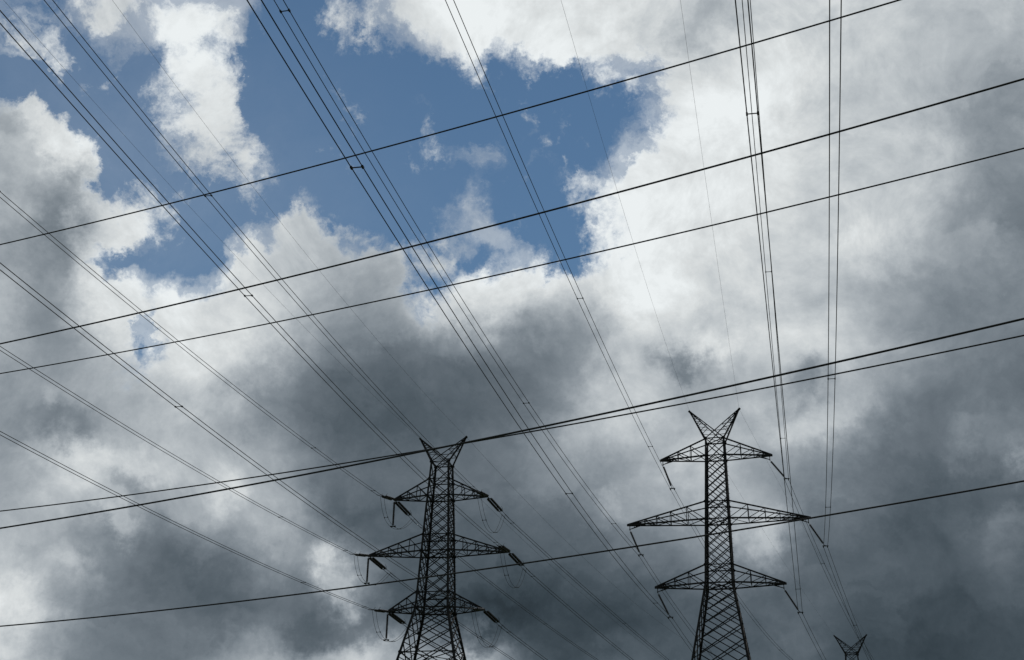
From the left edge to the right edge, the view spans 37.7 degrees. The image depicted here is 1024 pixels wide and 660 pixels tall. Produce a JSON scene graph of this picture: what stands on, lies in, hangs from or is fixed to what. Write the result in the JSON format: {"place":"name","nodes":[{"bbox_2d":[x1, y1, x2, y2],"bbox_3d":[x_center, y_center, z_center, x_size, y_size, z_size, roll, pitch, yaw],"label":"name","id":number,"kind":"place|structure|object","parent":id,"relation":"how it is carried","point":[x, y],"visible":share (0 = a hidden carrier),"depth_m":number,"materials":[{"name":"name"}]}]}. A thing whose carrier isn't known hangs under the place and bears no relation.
{"place":"outdoors","nodes":[
{"label":"outdoors","id":0,"kind":"place"},
{"bbox_2d":[0,0,900,244],"bbox_3d":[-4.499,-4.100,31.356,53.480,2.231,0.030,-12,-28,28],"label":"overhead wire","id":1,"kind":"object","parent":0,"point":[477,121],"visible":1,"depth_m":28.70,"materials":[{"name":"black metal"}]},
{"bbox_2d":[0,318,1023,528],"bbox_3d":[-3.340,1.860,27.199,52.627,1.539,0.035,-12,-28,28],"label":"overhead wire","id":2,"kind":"object","parent":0,"point":[852,358],"visible":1,"depth_m":24.66,"materials":[{"name":"black metal"}]},
{"bbox_2d":[0,78,1023,343],"bbox_3d":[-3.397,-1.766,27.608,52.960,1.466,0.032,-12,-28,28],"label":"overhead wire","id":3,"kind":"object","parent":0,"point":[546,210],"visible":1,"depth_m":25.00,"materials":[{"name":"black metal"}]},
{"bbox_2d":[0,480,1023,626],"bbox_3d":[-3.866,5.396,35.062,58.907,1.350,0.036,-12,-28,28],"label":"overhead wire","id":4,"kind":"object","parent":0,"point":[544,559],"visible":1,"depth_m":32.14,"materials":[{"name":"black metal"}]},
{"bbox_2d":[0,148,1023,373],"bbox_3d":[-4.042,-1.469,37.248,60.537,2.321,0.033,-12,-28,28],"label":"overhead wire","id":5,"kind":"object","parent":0,"point":[545,263],"visible":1,"depth_m":33.93,"materials":[{"name":"black metal"}]},
{"bbox_2d":[0,335,1023,511],"bbox_3d":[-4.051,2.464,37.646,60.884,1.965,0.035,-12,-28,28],"label":"overhead wire","id":6,"kind":"object","parent":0,"point":[551,427],"visible":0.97,"depth_m":34.06,"materials":[{"name":"black metal"}]},
{"bbox_2d":[0,0,1023,659],"label":"sky","id":7,"kind":"structure","parent":0,"point":[940,253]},
{"label":"ground","id":8,"kind":"structure","parent":0,"visible":0},
{"bbox_2d":[369,436,509,659],"bbox_3d":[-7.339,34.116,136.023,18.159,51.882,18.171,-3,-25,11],"label":"lattice pylon","id":9,"kind":"object","parent":8,"relation":"on","point":[428,557],"visible":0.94,"depth_m":141.35,"materials":[{"name":"metal"}]},
{"bbox_2d":[5,2,415,434],"bbox_3d":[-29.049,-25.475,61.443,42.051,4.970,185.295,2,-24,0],"label":"earth wire","id":10,"kind":"object","parent":9,"relation":"attached to","point":[191,208],"visible":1,"depth_m":96.20,"materials":[{"name":"grey metal"}]},
{"bbox_2d":[112,0,444,414],"bbox_3d":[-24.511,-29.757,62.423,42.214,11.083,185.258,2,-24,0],"label":"earth wire","id":11,"kind":"object","parent":9,"relation":"attached to","point":[260,196],"visible":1,"depth_m":93.88,"materials":[{"name":"grey metal"}]},
{"bbox_2d":[351,552,369,556],"bbox_3d":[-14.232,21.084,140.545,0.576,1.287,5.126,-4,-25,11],"label":"insulator string","id":12,"kind":"object","parent":9,"relation":"hanging from","point":[363,555],"visible":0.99,"depth_m":140.50,"materials":[{"name":"black ceramic"}]},
{"bbox_2d":[0,346,353,553],"bbox_3d":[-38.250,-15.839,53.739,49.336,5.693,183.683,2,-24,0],"label":"twin conductor","id":13,"kind":"object","parent":12,"relation":"attached to","point":[345,550],"visible":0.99,"depth_m":102.27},
{"bbox_2d":[354,554,390,585],"bbox_3d":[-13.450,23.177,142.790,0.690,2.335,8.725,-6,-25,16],"label":"jumper loop","id":14,"kind":"object","parent":12,"relation":"hanging from","point":[361,575],"visible":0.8,"depth_m":140.96,"materials":[{"name":"grey metal"}]},
{"bbox_2d":[365,557,369,583],"bbox_3d":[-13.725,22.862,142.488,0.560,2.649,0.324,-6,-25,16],"label":"pilot insulator","id":15,"kind":"object","parent":9,"relation":"hanging from","point":[367,570],"visible":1,"depth_m":142.36,"materials":[{"name":"black ceramic"}]},
{"bbox_2d":[368,609,388,612],"bbox_3d":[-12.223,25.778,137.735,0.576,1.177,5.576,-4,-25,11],"label":"insulator string","id":16,"kind":"object","parent":9,"relation":"hanging from","point":[381,610],"visible":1,"depth_m":137.59,"materials":[{"name":"black ceramic"}]},
{"bbox_2d":[0,431,370,608],"bbox_3d":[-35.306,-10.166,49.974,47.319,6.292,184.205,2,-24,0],"label":"twin conductor","id":17,"kind":"object","parent":16,"relation":"attached to","point":[303,582],"visible":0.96,"depth_m":96.86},
{"bbox_2d":[372,610,406,641],"bbox_3d":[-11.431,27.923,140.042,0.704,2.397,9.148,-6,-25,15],"label":"jumper loop","id":18,"kind":"object","parent":16,"relation":"hanging from","point":[380,631],"visible":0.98,"depth_m":138.10,"materials":[{"name":"grey metal"}]},
{"bbox_2d":[369,557,395,577],"bbox_3d":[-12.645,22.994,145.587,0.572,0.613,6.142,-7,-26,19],"label":"insulator string","id":19,"kind":"object","parent":9,"relation":"hanging from","point":[377,563],"visible":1,"depth_m":144.89,"materials":[{"name":"black ceramic"}]},
{"bbox_2d":[394,577,514,659],"bbox_3d":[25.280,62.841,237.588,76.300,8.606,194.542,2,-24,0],"label":"twin conductor","id":20,"kind":"object","parent":19,"relation":"attached to","point":[454,621],"visible":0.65,"depth_m":163.13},
{"bbox_2d":[383,613,388,640],"bbox_3d":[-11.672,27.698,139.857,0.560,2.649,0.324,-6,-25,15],"label":"pilot insulator","id":21,"kind":"object","parent":9,"relation":"hanging from","point":[386,634],"visible":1,"depth_m":139.75,"materials":[{"name":"black ceramic"}]},
{"bbox_2d":[378,494,394,499],"bbox_3d":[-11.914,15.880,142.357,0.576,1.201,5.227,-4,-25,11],"label":"insulator string","id":22,"kind":"object","parent":9,"relation":"hanging from","point":[387,497],"visible":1,"depth_m":142.30,"materials":[{"name":"black ceramic"}]},
{"bbox_2d":[0,191,377,494],"bbox_3d":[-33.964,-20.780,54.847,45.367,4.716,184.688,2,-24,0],"label":"twin conductor","id":23,"kind":"object","parent":22,"relation":"attached to","point":[169,333],"visible":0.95,"depth_m":97.83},
{"bbox_2d":[380,496,410,528],"bbox_3d":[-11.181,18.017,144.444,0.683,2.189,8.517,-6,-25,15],"label":"jumper loop","id":24,"kind":"object","parent":22,"relation":"hanging from","point":[387,516],"visible":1,"depth_m":142.01,"materials":[{"name":"grey metal"}]},
{"bbox_2d":[391,501,395,527],"bbox_3d":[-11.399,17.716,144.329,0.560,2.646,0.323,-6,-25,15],"label":"pilot insulator","id":25,"kind":"object","parent":9,"relation":"hanging from","point":[393,516],"visible":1,"depth_m":144.24,"materials":[{"name":"black ceramic"}]},
{"bbox_2d":[388,613,414,630],"bbox_3d":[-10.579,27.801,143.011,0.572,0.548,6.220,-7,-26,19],"label":"insulator string","id":26,"kind":"object","parent":9,"relation":"hanging from","point":[396,618],"visible":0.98,"depth_m":142.16,"materials":[{"name":"black ceramic"}]},
{"bbox_2d":[395,501,419,523],"bbox_3d":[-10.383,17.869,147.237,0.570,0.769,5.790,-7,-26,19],"label":"insulator string","id":27,"kind":"object","parent":9,"relation":"hanging from","point":[402,508],"visible":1,"depth_m":146.69,"materials":[{"name":"black ceramic"}]},
{"bbox_2d":[418,524,597,659],"bbox_3d":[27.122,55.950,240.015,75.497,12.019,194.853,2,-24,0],"label":"twin conductor","id":28,"kind":"object","parent":27,"relation":"attached to","point":[512,598],"visible":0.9,"depth_m":172.70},
{"bbox_2d":[467,606,484,610],"bbox_3d":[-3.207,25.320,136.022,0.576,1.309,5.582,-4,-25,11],"label":"insulator string","id":29,"kind":"object","parent":9,"relation":"hanging from","point":[479,609],"visible":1,"depth_m":135.94,"materials":[{"name":"black ceramic"}]},
{"bbox_2d":[0,263,470,607],"bbox_3d":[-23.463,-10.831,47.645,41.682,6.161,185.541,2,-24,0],"label":"twin conductor","id":30,"kind":"object","parent":29,"relation":"attached to","point":[201,421],"visible":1,"depth_m":76.59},
{"bbox_2d":[474,489,488,496],"bbox_3d":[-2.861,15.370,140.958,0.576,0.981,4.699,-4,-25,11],"label":"insulator string","id":31,"kind":"object","parent":9,"relation":"hanging from","point":[483,494],"visible":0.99,"depth_m":140.59,"materials":[{"name":"black ceramic"}]},
{"bbox_2d":[44,0,474,487],"bbox_3d":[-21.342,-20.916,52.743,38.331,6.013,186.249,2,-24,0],"label":"twin conductor","id":32,"kind":"object","parent":31,"relation":"attached to","point":[211,195],"visible":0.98,"depth_m":78.16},
{"bbox_2d":[483,610,505,628],"bbox_3d":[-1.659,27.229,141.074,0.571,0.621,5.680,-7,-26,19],"label":"insulator string","id":33,"kind":"object","parent":9,"relation":"hanging from","point":[492,617],"visible":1,"depth_m":140.40,"materials":[{"name":"black ceramic"}]},
{"bbox_2d":[471,611,501,647],"bbox_3d":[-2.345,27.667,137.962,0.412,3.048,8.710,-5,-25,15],"label":"jumper loop","id":34,"kind":"object","parent":33,"relation":"hanging from","point":[490,646],"visible":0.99,"depth_m":137.16,"materials":[{"name":"grey metal"}]},
{"bbox_2d":[503,629,545,659],"bbox_3d":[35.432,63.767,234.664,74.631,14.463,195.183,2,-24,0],"label":"twin conductor","id":35,"kind":"object","parent":33,"relation":"attached to","point":[525,643],"visible":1,"depth_m":147.95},
{"bbox_2d":[487,497,508,518],"bbox_3d":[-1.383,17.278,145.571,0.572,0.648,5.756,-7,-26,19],"label":"insulator string","id":36,"kind":"object","parent":9,"relation":"hanging from","point":[498,507],"visible":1,"depth_m":144.99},
{"bbox_2d":[477,492,504,532],"bbox_3d":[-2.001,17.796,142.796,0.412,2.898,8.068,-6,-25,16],"label":"jumper loop","id":37,"kind":"object","parent":36,"relation":"hanging from","point":[485,517],"visible":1,"depth_m":140.79,"materials":[{"name":"grey metal"}]},
{"bbox_2d":[506,519,668,659],"bbox_3d":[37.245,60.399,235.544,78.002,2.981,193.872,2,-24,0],"label":"twin conductor","id":38,"kind":"object","parent":36,"relation":"attached to","point":[582,585],"visible":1,"depth_m":166.38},
{"bbox_2d":[497,544,509,551],"bbox_3d":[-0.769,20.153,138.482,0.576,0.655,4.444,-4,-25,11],"label":"insulator string","id":39,"kind":"object","parent":9,"relation":"hanging from","point":[504,548],"visible":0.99,"depth_m":138.34,"materials":[{"name":"black ceramic"}]},
{"bbox_2d":[0,10,500,544],"bbox_3d":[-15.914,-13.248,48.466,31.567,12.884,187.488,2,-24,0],"label":"twin conductor","id":40,"kind":"object","parent":39,"relation":"attached to","point":[204,242],"visible":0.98,"depth_m":62.35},
{"bbox_2d":[499,548,525,587],"bbox_3d":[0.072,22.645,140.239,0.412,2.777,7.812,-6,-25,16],"label":"jumper loop","id":41,"kind":"object","parent":39,"relation":"hanging from","point":[508,574],"visible":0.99,"depth_m":138.75,"materials":[{"name":"grey metal"}]},
{"bbox_2d":[508,553,530,572],"bbox_3d":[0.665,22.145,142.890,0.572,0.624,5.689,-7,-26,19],"label":"insulator string","id":42,"kind":"object","parent":9,"relation":"hanging from","point":[514,557],"visible":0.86,"depth_m":142.10,"materials":[{"name":"black ceramic"}]},
{"bbox_2d":[530,573,631,659],"bbox_3d":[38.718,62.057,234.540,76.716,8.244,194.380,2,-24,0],"label":"twin conductor","id":43,"kind":"object","parent":42,"relation":"attached to","point":[579,615],"visible":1,"depth_m":157.37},
{"bbox_2d":[494,512,663,659],"bbox_3d":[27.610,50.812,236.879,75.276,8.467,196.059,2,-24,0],"label":"earth wire","id":44,"kind":"object","parent":9,"relation":"attached to","point":[568,581],"visible":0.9,"depth_m":183.66,"materials":[{"name":"grey metal"}]},
{"bbox_2d":[468,439,716,658],"bbox_3d":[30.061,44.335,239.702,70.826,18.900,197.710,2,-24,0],"label":"earth wire","id":45,"kind":"object","parent":9,"relation":"attached to","point":[570,545],"visible":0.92,"depth_m":174.76,"materials":[{"name":"grey metal"}]},
{"bbox_2d":[627,408,810,659],"bbox_3d":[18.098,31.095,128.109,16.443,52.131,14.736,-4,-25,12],"label":"lattice pylon","id":46,"kind":"object","parent":8,"relation":"on","point":[707,525],"visible":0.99,"depth_m":133.49,"materials":[{"name":"metal"}]},
{"bbox_2d":[630,531,643,556],"bbox_3d":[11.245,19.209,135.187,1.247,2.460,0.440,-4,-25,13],"label":"insulator string","id":47,"kind":"object","parent":46,"relation":"hanging from","point":[635,544],"visible":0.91,"depth_m":135.13,"materials":[{"name":"black ceramic"}]},
{"bbox_2d":[274,0,714,659],"bbox_3d":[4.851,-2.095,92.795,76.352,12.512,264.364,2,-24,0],"label":"twin conductor","id":48,"kind":"object","parent":47,"relation":"hanging from","point":[444,270],"visible":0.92,"depth_m":74.16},
{"bbox_2d":[658,594,672,618],"bbox_3d":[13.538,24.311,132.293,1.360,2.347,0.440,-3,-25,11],"label":"insulator string","id":49,"kind":"object","parent":46,"relation":"hanging from","point":[666,610],"visible":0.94,"depth_m":132.22,"materials":[{"name":"black ceramic"}]},
{"bbox_2d":[247,0,701,659],"bbox_3d":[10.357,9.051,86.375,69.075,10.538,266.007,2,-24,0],"label":"twin conductor","id":50,"kind":"object","parent":49,"relation":"hanging from","point":[421,262],"visible":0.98,"depth_m":49.91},
{"bbox_2d":[663,466,674,489],"bbox_3d":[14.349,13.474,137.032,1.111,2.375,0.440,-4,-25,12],"label":"insulator string","id":51,"kind":"object","parent":46,"relation":"hanging from","point":[668,479],"visible":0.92,"depth_m":136.87,"materials":[{"name":"grey ceramic"}]},
{"bbox_2d":[445,0,792,659],"bbox_3d":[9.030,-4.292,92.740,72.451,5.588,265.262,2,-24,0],"label":"twin conductor","id":52,"kind":"object","parent":51,"relation":"hanging from","point":[566,261],"visible":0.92,"depth_m":85.44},
{"bbox_2d":[561,1,830,630],"bbox_3d":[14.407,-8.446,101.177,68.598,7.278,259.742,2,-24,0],"label":"earth wire","id":53,"kind":"object","parent":46,"relation":"attached to","point":[634,246],"visible":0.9,"depth_m":97.64,"materials":[{"name":"grey metal"}]},
{"bbox_2d":[680,0,865,633],"bbox_3d":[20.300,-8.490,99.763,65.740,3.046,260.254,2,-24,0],"label":"earth wire","id":54,"kind":"object","parent":46,"relation":"attached to","point":[717,262],"visible":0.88,"depth_m":101.90,"materials":[{"name":"grey metal"}]},
{"bbox_2d":[770,461,789,480],"bbox_3d":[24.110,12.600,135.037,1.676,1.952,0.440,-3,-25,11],"label":"insulator string","id":55,"kind":"object","parent":46,"relation":"hanging from","point":[773,464],"visible":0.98,"depth_m":135.02,"materials":[{"name":"grey ceramic"}]},
{"bbox_2d":[742,0,872,658],"bbox_3d":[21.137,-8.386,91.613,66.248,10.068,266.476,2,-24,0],"label":"twin conductor","id":56,"kind":"object","parent":55,"relation":"hanging from","point":[772,284],"visible":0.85,"depth_m":90.91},
{"bbox_2d":[784,589,802,613],"bbox_3d":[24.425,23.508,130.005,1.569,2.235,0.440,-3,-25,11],"label":"insulator string","id":57,"kind":"object","parent":46,"relation":"hanging from","point":[797,608],"visible":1,"depth_m":129.91,"materials":[{"name":"black ceramic"}]},
{"bbox_2d":[735,0,825,658],"bbox_3d":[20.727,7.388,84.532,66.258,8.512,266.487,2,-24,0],"label":"twin conductor","id":58,"kind":"object","parent":57,"relation":"hanging from","point":[747,113],"visible":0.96,"depth_m":57.38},
{"bbox_2d":[809,524,827,547],"bbox_3d":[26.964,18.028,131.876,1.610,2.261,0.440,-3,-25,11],"label":"insulator string","id":59,"kind":"object","parent":46,"relation":"hanging from","point":[818,536],"visible":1,"depth_m":131.78,"materials":[{"name":"black ceramic"}]},
{"bbox_2d":[823,0,871,659],"bbox_3d":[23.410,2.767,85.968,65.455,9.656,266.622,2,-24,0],"label":"twin conductor","id":60,"kind":"object","parent":59,"relation":"hanging from","point":[837,271],"visible":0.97,"depth_m":62.02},
{"bbox_2d":[833,634,866,659],"bbox_3d":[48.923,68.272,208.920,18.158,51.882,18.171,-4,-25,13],"label":"lattice pylon","id":61,"kind":"object","parent":8,"relation":"on","point":[850,649],"visible":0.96,"depth_m":218.63,"materials":[{"name":"metal"}]}
]}

